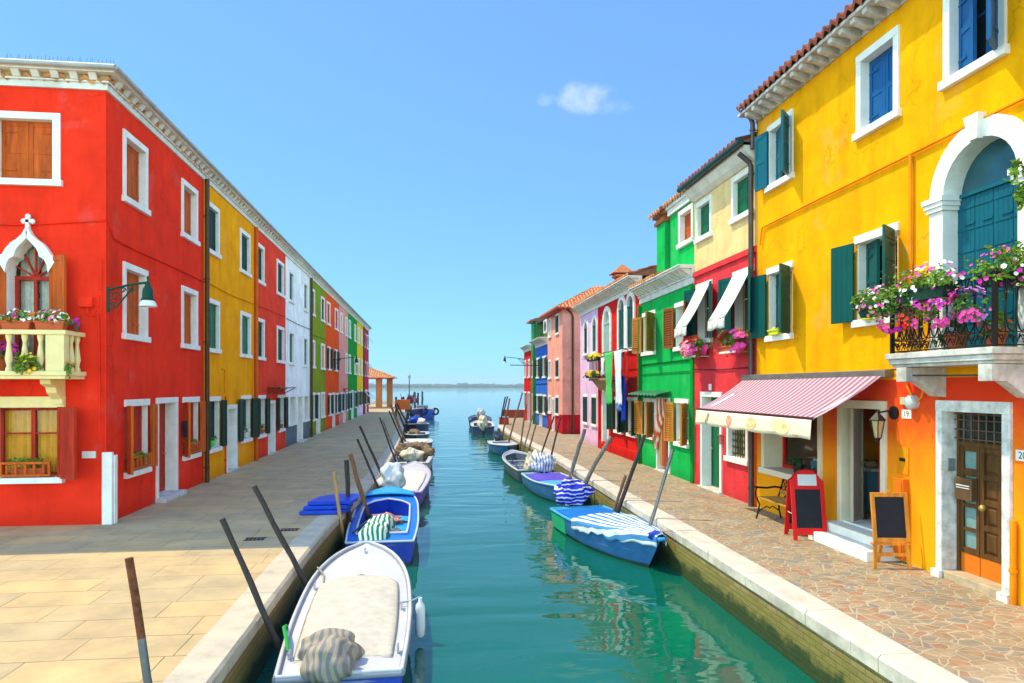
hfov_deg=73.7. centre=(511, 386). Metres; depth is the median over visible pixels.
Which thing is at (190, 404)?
window
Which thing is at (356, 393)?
window
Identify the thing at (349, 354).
window
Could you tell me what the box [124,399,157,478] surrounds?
window
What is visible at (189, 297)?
window
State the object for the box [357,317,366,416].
slim yellow house
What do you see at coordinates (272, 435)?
door
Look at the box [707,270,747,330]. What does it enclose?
cloth blind
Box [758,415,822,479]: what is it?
shop window
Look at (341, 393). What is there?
window
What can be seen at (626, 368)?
laundry
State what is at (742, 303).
window
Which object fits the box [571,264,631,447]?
lilac house
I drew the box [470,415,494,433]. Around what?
motorboat
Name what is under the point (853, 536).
shop doorway
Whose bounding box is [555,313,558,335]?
window
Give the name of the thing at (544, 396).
window
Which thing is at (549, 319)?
window
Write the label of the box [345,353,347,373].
window
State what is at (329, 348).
window
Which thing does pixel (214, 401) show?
window
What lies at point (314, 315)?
window
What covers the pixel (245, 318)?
window
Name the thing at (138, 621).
mooring pole
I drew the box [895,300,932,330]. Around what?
petunias
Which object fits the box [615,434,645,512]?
mooring pole
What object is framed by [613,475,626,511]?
mooring pole
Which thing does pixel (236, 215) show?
yellow house
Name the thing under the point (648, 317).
window
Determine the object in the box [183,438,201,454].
window planter
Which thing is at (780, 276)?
window
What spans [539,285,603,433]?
salmon house
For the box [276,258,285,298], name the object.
window
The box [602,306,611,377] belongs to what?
balcony door
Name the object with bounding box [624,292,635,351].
window
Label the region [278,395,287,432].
window
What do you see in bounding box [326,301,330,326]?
window
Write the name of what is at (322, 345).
window
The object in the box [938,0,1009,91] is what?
window
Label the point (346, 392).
window
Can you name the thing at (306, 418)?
window
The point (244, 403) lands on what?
window
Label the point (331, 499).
hatch cover
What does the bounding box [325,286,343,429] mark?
orange house
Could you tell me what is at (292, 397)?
window
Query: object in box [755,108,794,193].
window
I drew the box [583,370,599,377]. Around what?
flower box
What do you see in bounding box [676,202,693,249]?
window
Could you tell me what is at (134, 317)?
window
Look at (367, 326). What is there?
crimson house
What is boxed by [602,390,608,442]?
arched street door
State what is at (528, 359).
window
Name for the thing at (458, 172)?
sky
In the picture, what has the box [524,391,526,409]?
window
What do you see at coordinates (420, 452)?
motorboat
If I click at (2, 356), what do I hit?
potted plant
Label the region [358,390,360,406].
window
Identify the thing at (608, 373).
laundry
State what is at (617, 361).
laundry
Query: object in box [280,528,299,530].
drain grate
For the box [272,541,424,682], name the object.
motorboat
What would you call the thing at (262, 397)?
window
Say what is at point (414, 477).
motorboat
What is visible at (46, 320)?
flower trough
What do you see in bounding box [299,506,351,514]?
hatch cover
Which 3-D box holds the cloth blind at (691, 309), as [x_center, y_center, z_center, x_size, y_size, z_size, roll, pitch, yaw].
[4.590,-1.915,17.567,0.618,1.292,0.941,0,0,-7]
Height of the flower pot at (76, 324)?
0.263 m
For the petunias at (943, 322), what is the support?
attached to the yellow shop house at (890, 133)
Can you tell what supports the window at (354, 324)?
in the green house at (354, 316)
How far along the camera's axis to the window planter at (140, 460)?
14.26 m
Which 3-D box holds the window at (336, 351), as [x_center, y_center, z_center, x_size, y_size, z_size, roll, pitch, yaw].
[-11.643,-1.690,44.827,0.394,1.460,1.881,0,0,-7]
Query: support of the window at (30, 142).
in the red house at (105, 168)
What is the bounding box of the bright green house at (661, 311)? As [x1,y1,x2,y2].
[628,183,693,483]
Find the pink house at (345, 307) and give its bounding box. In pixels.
[339,300,351,423]
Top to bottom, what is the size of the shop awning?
1.075 m
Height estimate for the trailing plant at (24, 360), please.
0.466 m
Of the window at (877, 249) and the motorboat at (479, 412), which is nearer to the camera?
the window at (877, 249)
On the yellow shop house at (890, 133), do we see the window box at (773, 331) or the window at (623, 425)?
the window box at (773, 331)
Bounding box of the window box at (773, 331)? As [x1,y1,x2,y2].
[767,327,781,335]
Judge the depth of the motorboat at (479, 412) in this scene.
54.83 m
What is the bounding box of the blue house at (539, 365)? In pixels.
[515,319,546,427]
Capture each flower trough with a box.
[0,308,35,329]
[33,308,73,329]
[848,284,909,327]
[880,259,975,310]
[963,241,1023,307]
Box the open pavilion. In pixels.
[369,367,396,407]
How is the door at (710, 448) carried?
in the rose and cream house
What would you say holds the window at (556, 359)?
in the salmon house at (563, 359)
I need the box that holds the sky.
[0,0,852,384]
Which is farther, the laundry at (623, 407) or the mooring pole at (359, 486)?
the laundry at (623, 407)
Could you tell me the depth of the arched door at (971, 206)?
8.91 m
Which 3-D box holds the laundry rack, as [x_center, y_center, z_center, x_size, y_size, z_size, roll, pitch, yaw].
[3.863,-1.088,24.487,0.648,0.388,3.304,0,0,-7]
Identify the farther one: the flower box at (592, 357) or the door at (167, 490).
the flower box at (592, 357)
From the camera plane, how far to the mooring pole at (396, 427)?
33.41 m
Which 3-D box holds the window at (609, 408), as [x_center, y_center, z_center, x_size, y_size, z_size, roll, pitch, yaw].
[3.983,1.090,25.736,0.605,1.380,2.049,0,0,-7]
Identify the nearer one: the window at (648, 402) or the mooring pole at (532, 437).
the window at (648, 402)
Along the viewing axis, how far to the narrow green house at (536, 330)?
47.07 m
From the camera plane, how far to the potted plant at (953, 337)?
8.52 m
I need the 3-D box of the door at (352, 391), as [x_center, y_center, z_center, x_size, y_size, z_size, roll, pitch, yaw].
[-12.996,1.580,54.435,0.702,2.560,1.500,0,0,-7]
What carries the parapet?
on the pavement at (66, 613)
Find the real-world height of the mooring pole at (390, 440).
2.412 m
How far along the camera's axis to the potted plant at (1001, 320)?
7.97 m
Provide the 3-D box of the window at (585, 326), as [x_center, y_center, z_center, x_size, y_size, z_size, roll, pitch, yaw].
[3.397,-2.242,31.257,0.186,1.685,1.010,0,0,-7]
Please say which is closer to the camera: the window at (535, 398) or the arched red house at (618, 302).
the arched red house at (618, 302)
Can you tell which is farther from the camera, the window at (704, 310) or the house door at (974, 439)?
the window at (704, 310)
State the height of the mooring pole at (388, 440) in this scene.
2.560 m
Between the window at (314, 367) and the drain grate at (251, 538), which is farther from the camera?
the window at (314, 367)
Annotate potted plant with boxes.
[0,340,20,370]
[784,458,804,472]
[929,317,969,349]
[977,307,1013,346]
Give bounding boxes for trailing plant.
[11,351,43,374]
[64,360,74,378]
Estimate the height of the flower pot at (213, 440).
0.319 m
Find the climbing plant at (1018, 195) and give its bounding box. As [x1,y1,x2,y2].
[1004,158,1023,211]
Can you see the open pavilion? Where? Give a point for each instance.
(378, 375)
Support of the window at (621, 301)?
in the arched red house at (618, 302)
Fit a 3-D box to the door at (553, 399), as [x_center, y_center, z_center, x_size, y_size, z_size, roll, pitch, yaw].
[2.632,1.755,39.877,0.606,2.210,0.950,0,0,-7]
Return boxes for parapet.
[371,401,394,403]
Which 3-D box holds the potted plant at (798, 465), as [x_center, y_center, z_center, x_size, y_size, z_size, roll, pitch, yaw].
[5.373,1.528,13.005,0.355,0.345,0.410,0,0,31]
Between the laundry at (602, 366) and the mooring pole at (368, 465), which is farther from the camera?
the laundry at (602, 366)
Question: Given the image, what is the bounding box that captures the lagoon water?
[255,388,816,682]
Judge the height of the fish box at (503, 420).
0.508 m
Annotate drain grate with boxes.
[243,537,266,540]
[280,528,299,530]
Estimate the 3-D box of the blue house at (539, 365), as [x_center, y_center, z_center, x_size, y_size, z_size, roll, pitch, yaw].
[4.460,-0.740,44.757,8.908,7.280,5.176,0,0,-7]
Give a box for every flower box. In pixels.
[582,353,601,361]
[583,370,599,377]
[671,335,715,362]
[708,328,754,356]
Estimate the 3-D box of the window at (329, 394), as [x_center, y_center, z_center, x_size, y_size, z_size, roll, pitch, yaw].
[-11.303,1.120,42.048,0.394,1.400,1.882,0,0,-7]
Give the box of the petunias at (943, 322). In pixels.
[916,289,960,328]
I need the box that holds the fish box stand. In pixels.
[395,397,409,418]
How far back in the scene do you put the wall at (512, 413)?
56.42 m
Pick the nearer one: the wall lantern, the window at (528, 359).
the wall lantern
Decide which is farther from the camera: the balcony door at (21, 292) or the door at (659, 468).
the door at (659, 468)
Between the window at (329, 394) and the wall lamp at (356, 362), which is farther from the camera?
the wall lamp at (356, 362)
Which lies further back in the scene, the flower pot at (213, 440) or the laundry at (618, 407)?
the laundry at (618, 407)
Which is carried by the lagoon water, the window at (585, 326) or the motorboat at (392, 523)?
the motorboat at (392, 523)
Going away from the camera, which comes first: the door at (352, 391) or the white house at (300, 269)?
the white house at (300, 269)
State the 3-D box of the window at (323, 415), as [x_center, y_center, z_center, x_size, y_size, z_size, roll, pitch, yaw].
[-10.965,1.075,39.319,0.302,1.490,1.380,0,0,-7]
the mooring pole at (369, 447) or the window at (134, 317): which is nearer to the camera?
the window at (134, 317)
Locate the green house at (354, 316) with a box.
[348,308,360,419]
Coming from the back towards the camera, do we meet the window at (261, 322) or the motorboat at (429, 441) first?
the motorboat at (429, 441)
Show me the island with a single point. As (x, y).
(451, 387)
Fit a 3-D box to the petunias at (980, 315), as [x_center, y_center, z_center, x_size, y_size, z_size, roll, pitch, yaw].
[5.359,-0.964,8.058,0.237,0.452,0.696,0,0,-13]
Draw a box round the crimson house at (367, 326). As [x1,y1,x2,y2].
[363,323,373,412]
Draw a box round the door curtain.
[653,399,666,466]
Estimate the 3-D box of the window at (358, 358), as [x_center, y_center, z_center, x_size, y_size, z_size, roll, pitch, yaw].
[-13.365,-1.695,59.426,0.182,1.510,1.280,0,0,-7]
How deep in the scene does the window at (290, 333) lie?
30.44 m
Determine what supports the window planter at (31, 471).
on the red house at (105, 168)
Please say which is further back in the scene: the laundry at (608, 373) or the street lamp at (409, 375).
the street lamp at (409, 375)
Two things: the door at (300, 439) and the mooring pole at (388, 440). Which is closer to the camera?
the mooring pole at (388, 440)
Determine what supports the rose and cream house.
on the pavement at (968, 634)
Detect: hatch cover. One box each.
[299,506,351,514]
[303,503,353,509]
[308,494,359,504]
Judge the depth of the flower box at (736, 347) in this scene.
14.94 m
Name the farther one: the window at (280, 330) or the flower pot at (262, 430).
the window at (280, 330)
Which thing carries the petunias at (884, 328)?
attached to the yellow shop house at (890, 133)
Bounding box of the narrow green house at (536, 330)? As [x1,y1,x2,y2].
[526,318,542,423]
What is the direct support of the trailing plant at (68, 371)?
hanging from the red house at (105, 168)
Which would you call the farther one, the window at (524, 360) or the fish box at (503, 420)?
the window at (524, 360)
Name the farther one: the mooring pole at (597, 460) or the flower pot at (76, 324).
the mooring pole at (597, 460)
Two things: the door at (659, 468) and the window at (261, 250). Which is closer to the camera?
the door at (659, 468)
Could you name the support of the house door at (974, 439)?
in the yellow shop house at (890, 133)
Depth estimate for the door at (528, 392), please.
50.76 m
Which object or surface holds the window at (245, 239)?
in the yellow house at (236, 215)
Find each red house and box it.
[0,54,215,526]
[254,217,295,460]
[520,345,530,421]
[589,265,656,460]
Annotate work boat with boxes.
[404,405,438,419]
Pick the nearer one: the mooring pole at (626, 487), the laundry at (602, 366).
the mooring pole at (626, 487)
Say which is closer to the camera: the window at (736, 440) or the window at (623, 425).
the window at (736, 440)
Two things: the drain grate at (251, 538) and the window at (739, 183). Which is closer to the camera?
the drain grate at (251, 538)
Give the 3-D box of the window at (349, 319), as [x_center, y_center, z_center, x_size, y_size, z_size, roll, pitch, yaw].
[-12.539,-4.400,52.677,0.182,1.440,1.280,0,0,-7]
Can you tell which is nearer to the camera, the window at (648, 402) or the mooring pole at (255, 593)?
the mooring pole at (255, 593)
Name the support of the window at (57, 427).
in the red house at (105, 168)
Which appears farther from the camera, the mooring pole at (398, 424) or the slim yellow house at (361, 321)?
the slim yellow house at (361, 321)
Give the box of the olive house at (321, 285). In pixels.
[311,271,330,434]
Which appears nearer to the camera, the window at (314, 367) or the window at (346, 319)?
the window at (314, 367)
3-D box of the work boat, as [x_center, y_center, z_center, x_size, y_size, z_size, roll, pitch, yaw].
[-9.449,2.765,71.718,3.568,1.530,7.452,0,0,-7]
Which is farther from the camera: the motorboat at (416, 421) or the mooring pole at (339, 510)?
the motorboat at (416, 421)
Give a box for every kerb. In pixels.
[162,410,406,682]
[498,424,968,682]
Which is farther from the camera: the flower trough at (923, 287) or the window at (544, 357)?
the window at (544, 357)
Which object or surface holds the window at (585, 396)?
in the lilac house at (587, 308)
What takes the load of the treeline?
on the island
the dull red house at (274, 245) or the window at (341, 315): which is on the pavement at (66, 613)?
the dull red house at (274, 245)
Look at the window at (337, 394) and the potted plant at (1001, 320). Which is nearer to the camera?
the potted plant at (1001, 320)
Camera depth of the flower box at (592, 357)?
27.09 m
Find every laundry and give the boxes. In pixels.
[601,357,604,374]
[605,351,612,404]
[614,349,622,404]
[616,352,622,411]
[621,375,625,421]
[624,351,628,377]
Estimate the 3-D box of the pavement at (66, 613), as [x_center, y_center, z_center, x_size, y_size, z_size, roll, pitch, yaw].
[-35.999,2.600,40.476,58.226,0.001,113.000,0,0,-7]
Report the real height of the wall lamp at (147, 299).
0.700 m
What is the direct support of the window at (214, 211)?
in the yellow house at (236, 215)
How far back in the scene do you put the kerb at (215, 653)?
7.97 m
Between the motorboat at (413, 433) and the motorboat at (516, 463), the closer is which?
the motorboat at (516, 463)
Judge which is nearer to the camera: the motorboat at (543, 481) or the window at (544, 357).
the motorboat at (543, 481)
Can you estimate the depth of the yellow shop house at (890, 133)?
10.03 m
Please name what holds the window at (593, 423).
in the lilac house at (587, 308)
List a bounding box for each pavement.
[0,404,402,682]
[505,418,1023,682]
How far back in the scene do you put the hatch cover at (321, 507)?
13.84 m
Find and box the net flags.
[401,394,416,412]
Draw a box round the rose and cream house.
[677,131,756,506]
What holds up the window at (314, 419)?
in the olive house at (321, 285)
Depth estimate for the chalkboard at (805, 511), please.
11.63 m
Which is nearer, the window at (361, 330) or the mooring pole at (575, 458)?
the mooring pole at (575, 458)
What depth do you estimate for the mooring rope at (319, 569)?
10.04 m
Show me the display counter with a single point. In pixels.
(871, 475)
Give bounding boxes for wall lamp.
[106,276,156,311]
[333,355,358,365]
[503,356,522,363]
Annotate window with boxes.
[0,111,62,186]
[0,407,76,483]
[122,128,150,215]
[122,261,150,342]
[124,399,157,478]
[180,178,200,246]
[180,285,200,350]
[182,397,205,460]
[210,202,221,259]
[210,298,221,353]
[210,396,226,453]
[239,228,251,277]
[239,395,259,443]
[240,310,252,358]
[258,242,265,286]
[258,317,265,360]
[258,395,269,438]
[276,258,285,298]
[276,325,285,363]
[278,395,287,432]
[288,268,294,304]
[288,330,295,364]
[289,394,296,425]
[303,281,308,312]
[303,336,308,367]
[303,394,309,421]
[313,289,315,316]
[313,340,315,368]
[313,392,317,420]
[321,296,325,322]
[321,343,325,369]
[321,392,325,417]
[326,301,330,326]
[327,346,332,370]
[328,393,333,415]
[335,308,338,331]
[335,349,339,371]
[336,393,340,413]
[340,312,343,333]
[340,392,344,412]
[345,316,347,336]
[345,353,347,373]
[346,392,349,410]
[349,319,351,338]
[349,354,351,373]
[354,324,356,341]
[354,391,357,407]
[358,327,359,343]
[358,358,359,375]
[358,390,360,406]
[361,330,362,345]
[361,359,362,375]
[361,390,363,405]
[524,360,526,378]
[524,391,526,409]
[527,359,529,377]
[533,357,539,378]
[533,394,538,413]
[539,356,546,377]
[539,394,546,415]
[547,317,550,338]
[547,360,550,378]
[547,395,550,413]
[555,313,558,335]
[555,358,558,378]
[555,395,558,415]
[582,319,588,355]
[582,394,587,424]
[590,315,597,353]
[590,394,596,427]
[606,397,622,434]
[617,295,625,352]
[619,397,636,437]
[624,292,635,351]
[632,309,655,355]
[634,398,654,439]
[663,301,686,351]
[664,398,688,448]
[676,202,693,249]
[684,279,712,342]
[694,194,712,244]
[718,267,750,339]
[723,428,747,465]
[728,167,747,224]
[751,260,793,341]
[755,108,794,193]
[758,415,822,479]
[831,222,899,327]
[852,25,901,141]
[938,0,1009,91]
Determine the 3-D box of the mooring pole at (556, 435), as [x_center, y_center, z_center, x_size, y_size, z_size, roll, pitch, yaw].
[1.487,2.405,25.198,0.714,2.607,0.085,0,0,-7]
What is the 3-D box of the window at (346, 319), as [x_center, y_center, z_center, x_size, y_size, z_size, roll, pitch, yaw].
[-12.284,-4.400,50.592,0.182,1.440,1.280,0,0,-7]
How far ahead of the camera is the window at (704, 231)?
17.71 m
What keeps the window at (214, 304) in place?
in the yellow house at (236, 215)
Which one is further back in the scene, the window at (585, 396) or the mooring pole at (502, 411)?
the mooring pole at (502, 411)
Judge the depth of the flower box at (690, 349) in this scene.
17.20 m
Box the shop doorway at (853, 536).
[808,400,899,561]
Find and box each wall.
[222,415,406,682]
[500,434,892,682]
[503,410,523,417]
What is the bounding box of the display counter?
[811,458,878,511]
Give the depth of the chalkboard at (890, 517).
9.77 m
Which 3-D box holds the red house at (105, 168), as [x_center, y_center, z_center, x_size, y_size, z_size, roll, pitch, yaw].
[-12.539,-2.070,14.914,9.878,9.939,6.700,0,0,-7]
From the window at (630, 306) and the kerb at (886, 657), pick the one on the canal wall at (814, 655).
the kerb at (886, 657)
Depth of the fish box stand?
53.97 m
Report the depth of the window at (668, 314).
19.71 m
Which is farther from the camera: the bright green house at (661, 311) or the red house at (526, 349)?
the red house at (526, 349)
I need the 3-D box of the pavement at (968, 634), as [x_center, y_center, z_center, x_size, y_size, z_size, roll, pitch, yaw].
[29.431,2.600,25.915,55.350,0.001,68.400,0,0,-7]
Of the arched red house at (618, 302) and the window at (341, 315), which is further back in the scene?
the window at (341, 315)
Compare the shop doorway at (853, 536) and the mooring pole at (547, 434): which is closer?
the shop doorway at (853, 536)
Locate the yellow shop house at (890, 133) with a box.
[736,0,1023,606]
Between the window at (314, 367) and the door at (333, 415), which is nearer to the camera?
the window at (314, 367)
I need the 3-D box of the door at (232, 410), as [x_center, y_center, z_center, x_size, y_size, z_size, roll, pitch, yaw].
[-8.936,1.715,21.051,0.752,2.290,1.280,0,0,-7]
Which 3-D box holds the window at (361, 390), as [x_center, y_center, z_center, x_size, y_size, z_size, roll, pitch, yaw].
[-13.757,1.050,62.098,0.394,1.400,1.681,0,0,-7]
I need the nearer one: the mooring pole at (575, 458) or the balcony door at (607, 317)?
the mooring pole at (575, 458)
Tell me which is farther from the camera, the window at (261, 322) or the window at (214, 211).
the window at (261, 322)
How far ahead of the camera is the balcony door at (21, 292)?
12.72 m
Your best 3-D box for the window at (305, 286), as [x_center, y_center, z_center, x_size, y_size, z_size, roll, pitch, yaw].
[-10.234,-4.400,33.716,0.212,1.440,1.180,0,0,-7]
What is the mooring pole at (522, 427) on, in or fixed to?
in the lagoon water
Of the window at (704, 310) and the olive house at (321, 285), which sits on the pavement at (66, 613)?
the olive house at (321, 285)
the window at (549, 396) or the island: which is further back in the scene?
the island
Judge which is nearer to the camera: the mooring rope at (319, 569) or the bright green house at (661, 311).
the mooring rope at (319, 569)
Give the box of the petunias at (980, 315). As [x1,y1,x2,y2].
[945,285,1000,322]
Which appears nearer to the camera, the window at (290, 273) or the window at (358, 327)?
the window at (290, 273)
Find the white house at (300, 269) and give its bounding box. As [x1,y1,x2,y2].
[286,248,315,446]
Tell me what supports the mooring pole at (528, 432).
in the lagoon water
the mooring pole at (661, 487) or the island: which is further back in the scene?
the island
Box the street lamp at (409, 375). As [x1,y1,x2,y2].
[408,373,410,395]
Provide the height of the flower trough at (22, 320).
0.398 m
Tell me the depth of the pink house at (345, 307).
48.88 m
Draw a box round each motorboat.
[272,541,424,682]
[345,486,418,564]
[375,461,430,505]
[392,441,434,468]
[403,438,432,446]
[404,429,429,438]
[405,414,429,430]
[468,408,491,426]
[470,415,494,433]
[487,428,517,455]
[502,450,554,482]
[521,452,574,502]
[550,478,666,566]
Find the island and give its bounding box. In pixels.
[369,387,523,387]
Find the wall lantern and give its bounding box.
[869,406,898,442]
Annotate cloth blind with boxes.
[674,284,708,337]
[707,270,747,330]
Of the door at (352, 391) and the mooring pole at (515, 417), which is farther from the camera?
the door at (352, 391)
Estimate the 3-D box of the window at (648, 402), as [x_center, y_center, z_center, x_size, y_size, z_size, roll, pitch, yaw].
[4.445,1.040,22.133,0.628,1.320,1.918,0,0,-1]
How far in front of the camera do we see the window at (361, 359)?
61.71 m
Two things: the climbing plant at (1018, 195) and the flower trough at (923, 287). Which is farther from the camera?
the flower trough at (923, 287)
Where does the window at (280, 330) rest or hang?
in the dull red house at (274, 245)
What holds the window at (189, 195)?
in the red house at (105, 168)
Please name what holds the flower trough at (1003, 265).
attached to the yellow shop house at (890, 133)
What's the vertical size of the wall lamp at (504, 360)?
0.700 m
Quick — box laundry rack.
[601,348,637,356]
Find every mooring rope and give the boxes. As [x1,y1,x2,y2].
[282,624,289,652]
[317,566,324,582]
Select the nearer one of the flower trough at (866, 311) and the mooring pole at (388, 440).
the flower trough at (866, 311)
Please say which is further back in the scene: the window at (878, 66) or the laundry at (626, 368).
the laundry at (626, 368)
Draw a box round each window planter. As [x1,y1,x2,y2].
[0,457,55,476]
[125,451,151,470]
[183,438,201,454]
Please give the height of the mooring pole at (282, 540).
2.328 m
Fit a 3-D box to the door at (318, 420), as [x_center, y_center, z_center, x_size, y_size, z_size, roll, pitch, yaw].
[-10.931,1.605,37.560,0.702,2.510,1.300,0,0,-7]
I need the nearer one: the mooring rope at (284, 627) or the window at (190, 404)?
the mooring rope at (284, 627)
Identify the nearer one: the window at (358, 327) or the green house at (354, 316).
the green house at (354, 316)
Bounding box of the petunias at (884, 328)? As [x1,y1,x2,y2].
[874,301,908,333]
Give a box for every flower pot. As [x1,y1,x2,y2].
[68,317,82,330]
[211,435,216,445]
[244,426,250,436]
[260,424,265,433]
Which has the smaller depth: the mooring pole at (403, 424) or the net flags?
the mooring pole at (403, 424)
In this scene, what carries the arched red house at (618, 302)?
on the pavement at (968, 634)
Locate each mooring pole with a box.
[125,557,152,682]
[219,518,281,653]
[252,485,307,586]
[332,471,345,548]
[344,460,351,526]
[348,453,370,519]
[356,439,379,488]
[359,426,380,474]
[379,418,396,461]
[382,420,399,461]
[388,411,403,442]
[390,404,406,441]
[395,404,407,432]
[396,403,407,423]
[499,397,505,424]
[501,398,509,439]
[508,393,522,441]
[519,404,526,450]
[523,411,533,451]
[527,422,536,452]
[541,416,554,452]
[551,416,561,454]
[568,429,586,478]
[583,436,612,484]
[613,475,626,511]
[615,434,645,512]
[648,449,673,525]
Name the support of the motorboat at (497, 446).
on the lagoon water
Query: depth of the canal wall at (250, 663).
8.92 m
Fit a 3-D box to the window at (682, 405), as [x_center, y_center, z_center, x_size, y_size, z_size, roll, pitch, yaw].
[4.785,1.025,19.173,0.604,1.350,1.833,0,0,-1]
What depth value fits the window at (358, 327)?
59.73 m
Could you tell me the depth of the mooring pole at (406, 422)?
49.41 m
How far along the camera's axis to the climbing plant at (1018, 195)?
7.71 m
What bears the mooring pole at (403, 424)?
in the lagoon water
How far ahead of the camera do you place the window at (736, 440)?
15.83 m
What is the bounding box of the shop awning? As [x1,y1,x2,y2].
[695,370,893,439]
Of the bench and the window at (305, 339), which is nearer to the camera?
the bench
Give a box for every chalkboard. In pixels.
[784,470,826,539]
[870,490,911,568]
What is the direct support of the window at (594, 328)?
in the lilac house at (587, 308)
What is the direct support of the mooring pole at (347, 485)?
in the lagoon water
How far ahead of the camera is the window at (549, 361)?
41.45 m
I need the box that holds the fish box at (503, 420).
[499,416,508,423]
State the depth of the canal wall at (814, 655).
8.95 m
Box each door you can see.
[0,214,66,370]
[155,397,186,502]
[226,404,239,472]
[268,400,277,454]
[297,394,306,442]
[316,393,321,433]
[332,392,335,426]
[351,390,353,418]
[527,392,529,421]
[538,394,541,426]
[551,397,554,430]
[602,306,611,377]
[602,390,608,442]
[654,397,670,474]
[697,392,722,493]
[921,111,1023,350]
[930,400,1012,603]
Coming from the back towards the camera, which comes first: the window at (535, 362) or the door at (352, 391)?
the door at (352, 391)
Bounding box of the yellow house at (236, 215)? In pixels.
[203,168,263,481]
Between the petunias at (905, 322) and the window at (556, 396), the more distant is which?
the window at (556, 396)
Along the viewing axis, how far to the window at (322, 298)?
39.44 m
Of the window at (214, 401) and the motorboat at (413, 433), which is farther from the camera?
the motorboat at (413, 433)
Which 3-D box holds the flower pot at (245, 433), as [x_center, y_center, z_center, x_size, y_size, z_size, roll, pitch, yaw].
[-8.820,1.522,22.614,0.296,0.383,0.292,0,0,25]
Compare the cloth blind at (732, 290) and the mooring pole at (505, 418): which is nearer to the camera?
the cloth blind at (732, 290)
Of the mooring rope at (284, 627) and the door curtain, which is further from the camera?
the door curtain
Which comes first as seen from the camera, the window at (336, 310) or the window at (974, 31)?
the window at (974, 31)
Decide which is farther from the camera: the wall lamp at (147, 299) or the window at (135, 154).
the window at (135, 154)
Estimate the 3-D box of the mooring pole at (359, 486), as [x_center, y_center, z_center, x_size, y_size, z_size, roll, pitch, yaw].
[-3.471,2.635,15.937,0.697,2.160,0.128,0,0,-7]
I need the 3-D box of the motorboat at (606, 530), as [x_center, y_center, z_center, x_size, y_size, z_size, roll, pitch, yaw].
[2.068,3.040,14.572,1.513,1.620,4.983,0,0,-14]
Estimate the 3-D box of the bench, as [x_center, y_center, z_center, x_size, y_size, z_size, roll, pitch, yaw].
[5.137,2.163,12.858,0.695,0.886,1.239,0,0,-7]
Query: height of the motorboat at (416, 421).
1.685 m
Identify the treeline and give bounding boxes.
[369,382,523,386]
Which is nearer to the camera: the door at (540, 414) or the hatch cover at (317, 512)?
the hatch cover at (317, 512)
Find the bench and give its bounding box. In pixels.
[753,479,786,518]

